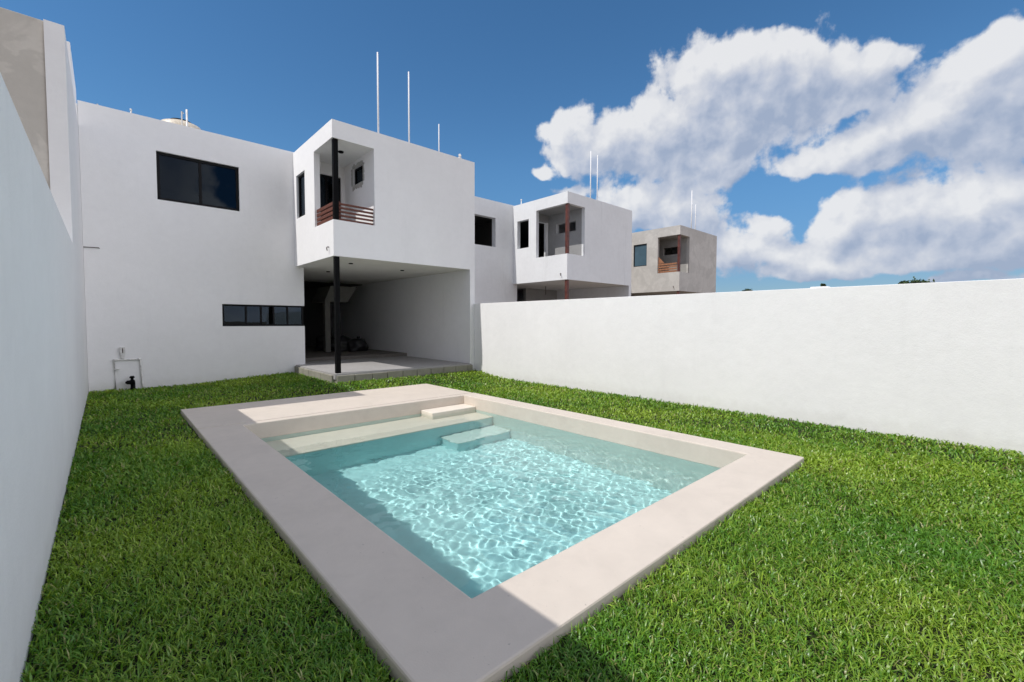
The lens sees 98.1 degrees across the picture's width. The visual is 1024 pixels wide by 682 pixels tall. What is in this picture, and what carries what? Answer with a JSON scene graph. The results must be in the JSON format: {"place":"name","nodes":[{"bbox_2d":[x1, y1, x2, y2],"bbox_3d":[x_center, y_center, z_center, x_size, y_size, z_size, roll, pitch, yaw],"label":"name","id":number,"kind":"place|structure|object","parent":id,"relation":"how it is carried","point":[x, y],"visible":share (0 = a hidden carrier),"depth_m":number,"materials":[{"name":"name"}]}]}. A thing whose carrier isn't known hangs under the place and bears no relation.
{"place":"outdoors","nodes":[
{"label":"outdoors","id":0,"kind":"place"},
{"bbox_2d":[331,335,350,350],"bbox_3d":[-5.926,0.066,15.405,0.910,0.547,0.671,-2,3,-42],"label":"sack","id":1,"kind":"object","parent":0,"point":[344,342],"visible":0.52,"depth_m":15.19,"materials":[{"name":"black plastic"}]},
{"bbox_2d":[0,0,1023,291],"label":"sky","id":2,"kind":"structure","parent":0,"point":[832,143],"materials":[{"name":"blue"}]},
{"bbox_2d":[20,369,1023,681],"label":"lawn","id":3,"kind":"structure","parent":0,"point":[536,679],"depth_m":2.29,"materials":[{"name":"plant"}]},
{"bbox_2d":[125,376,135,389],"bbox_3d":[-7.853,0.874,9.143,0.099,0.304,0.167,1,3,21],"label":"garden pump","id":4,"kind":"object","parent":3,"relation":"on","point":[131,382],"visible":0.91,"depth_m":9.15,"materials":[{"name":"black metal"}]},
{"label":"ground","id":5,"kind":"structure","parent":0,"visible":0},
{"bbox_2d":[0,73,79,681],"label":"boundary wall","id":6,"kind":"structure","parent":5,"relation":"on","point":[39,411],"depth_m":2.17,"materials":[{"name":"white paint"}]},
{"bbox_2d":[0,7,88,426],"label":"house","id":7,"kind":"structure","parent":5,"relation":"on","point":[36,69],"depth_m":5.64,"materials":[{"name":"paint"}]},
{"bbox_2d":[77,100,474,391],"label":"house","id":8,"kind":"structure","parent":5,"relation":"on","point":[215,257],"depth_m":10.30,"materials":[{"name":"white paint"}]},
{"bbox_2d":[120,347,124,358],"bbox_3d":[-8.000,0.245,9.127,0.085,0.243,0.050,-2,3,-42],"label":"outlet box","id":9,"kind":"object","parent":8,"relation":"attached to","point":[122,351],"visible":1,"depth_m":9.11,"materials":[{"name":"white plastic"}]},
{"bbox_2d":[113,358,144,389],"bbox_3d":[-7.928,0.700,9.211,0.490,0.675,0.058,-2,3,-42],"label":"water pipe","id":10,"kind":"object","parent":8,"relation":"attached to","point":[139,359],"visible":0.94,"depth_m":9.25,"materials":[{"name":"white plastic"}]},
{"bbox_2d":[162,109,200,129],"bbox_3d":[-8.899,-5.239,11.962,1.037,1.530,1.037,0,2,-2],"label":"water tank","id":11,"kind":"object","parent":8,"relation":"on","point":[183,122],"visible":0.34,"depth_m":11.50,"materials":[{"name":"beige plastic"}]},
{"bbox_2d":[156,151,238,210],"bbox_3d":[-7.025,-3.547,9.992,1.518,1.018,0.060,-2,3,-42],"label":"window","id":12,"kind":"structure","parent":8,"relation":"in","point":[180,179],"depth_m":9.95,"materials":[{"name":"black glass"}]},
{"bbox_2d":[222,304,303,325],"bbox_3d":[-6.099,-0.627,10.958,1.792,0.513,0.060,-2,3,-42],"label":"window","id":13,"kind":"structure","parent":8,"relation":"in","point":[273,314],"depth_m":10.92,"materials":[{"name":"black metal"}]},
{"bbox_2d":[298,173,304,217],"bbox_3d":[-5.108,-3.569,10.913,0.060,1.047,0.621,-2,3,-42],"label":"window","id":14,"kind":"structure","parent":8,"relation":"in","point":[301,179],"depth_m":11.01,"materials":[{"name":"black glass"}]},
{"bbox_2d":[320,174,340,220],"bbox_3d":[-4.572,-3.078,10.962,0.676,1.974,0.060,-2,3,-42],"label":"balcony door","id":15,"kind":"structure","parent":8,"relation":"in","point":[325,181],"depth_m":10.91,"materials":[{"name":"black glass"}]},
{"bbox_2d":[348,336,368,350],"bbox_3d":[-5.362,0.086,15.454,0.735,0.507,0.643,-2,3,-42],"label":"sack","id":16,"kind":"object","parent":8,"relation":"on","point":[358,344],"visible":0.97,"depth_m":15.21,"materials":[{"name":"black plastic"}]},
{"bbox_2d":[355,165,362,184],"bbox_3d":[-3.615,-3.957,10.638,0.060,0.406,0.586,-2,3,-42],"label":"window","id":17,"kind":"structure","parent":8,"relation":"in","point":[359,171],"depth_m":10.70,"materials":[{"name":"black glass"}]},
{"bbox_2d":[377,52,378,132],"bbox_3d":[-3.104,-5.557,10.293,0.044,2.200,0.044,-2,3,-42],"label":"roof mast","id":18,"kind":"object","parent":8,"relation":"on","point":[377,96],"visible":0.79,"depth_m":10.28,"materials":[{"name":"white metal"}]},
{"bbox_2d":[408,71,409,142],"bbox_3d":[-2.514,-5.509,10.835,0.040,2.060,0.040,-2,3,-42],"label":"roof mast","id":19,"kind":"object","parent":8,"relation":"on","point":[408,111],"visible":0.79,"depth_m":10.82,"materials":[{"name":"white metal"}]},
{"bbox_2d":[438,124,439,151],"bbox_3d":[-1.880,-5.038,11.437,0.031,1.070,0.031,-2,3,-42],"label":"roof mast","id":20,"kind":"object","parent":8,"relation":"on","point":[438,139],"visible":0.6,"depth_m":11.42,"materials":[{"name":"white metal"}]},
{"bbox_2d":[181,384,803,681],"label":"swimming pool","id":21,"kind":"structure","parent":5,"relation":"in","point":[412,617],"depth_m":2.79,"materials":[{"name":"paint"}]},
{"bbox_2d":[260,410,719,597],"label":"water","id":22,"kind":"structure","parent":21,"relation":"in","point":[472,503],"depth_m":4.37,"materials":[{"name":"teal liquid"}]},
{"bbox_2d":[475,191,631,303],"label":"house","id":23,"kind":"structure","parent":5,"relation":"on","point":[565,245],"depth_m":15.87,"materials":[{"name":"white paint"}]},
{"bbox_2d":[590,151,590,197],"bbox_3d":[2.770,-5.674,15.664,0.044,2.000,0.044,-2,3,-42],"label":"roof mast","id":24,"kind":"object","parent":23,"relation":"on","point":[590,174],"visible":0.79,"depth_m":15.64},
{"bbox_2d":[597,155,597,199],"bbox_3d":[3.058,-5.665,15.928,0.040,1.960,0.040,-2,3,-42],"label":"roof mast","id":25,"kind":"object","parent":23,"relation":"on","point":[597,177],"visible":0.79,"depth_m":15.90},
{"bbox_2d":[631,225,716,295],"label":"house","id":26,"kind":"structure","parent":5,"relation":"on","point":[676,259],"depth_m":20.64,"materials":[{"name":"grey paint"}]},
{"bbox_2d":[634,244,646,266],"bbox_3d":[6.088,-4.039,20.999,0.060,1.024,0.696,-2,3,-42],"label":"window","id":27,"kind":"structure","parent":26,"relation":"in","point":[640,251],"depth_m":21.01,"materials":[{"name":"blue glass"}]},
{"bbox_2d":[691,192,691,227],"bbox_3d":[8.409,-5.957,20.812,0.053,2.150,0.053,-2,3,-42],"label":"roof mast","id":28,"kind":"object","parent":26,"relation":"on","point":[691,209],"visible":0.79,"depth_m":20.79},
{"bbox_2d":[474,278,1023,454],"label":"boundary wall","id":29,"kind":"structure","parent":5,"relation":"on","point":[942,361],"depth_m":6.32,"materials":[{"name":"white paint"}]},
{"bbox_2d":[898,280,910,283],"bbox_3d":[30.645,-2.177,34.310,1.822,5.078,2.009,-2,3,-42],"label":"tree","id":30,"kind":"object","parent":5,"relation":"on","point":[903,282],"visible":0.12,"depth_m":34.09,"materials":[{"name":"green plant"}]},
{"bbox_2d":[907,276,934,283],"bbox_3d":[31.027,-2.268,33.740,2.485,5.309,2.287,-2,3,-42],"label":"tree","id":31,"kind":"object","parent":5,"relation":"on","point":[917,281],"visible":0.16,"depth_m":33.57,"materials":[{"name":"green plant"}]}
]}

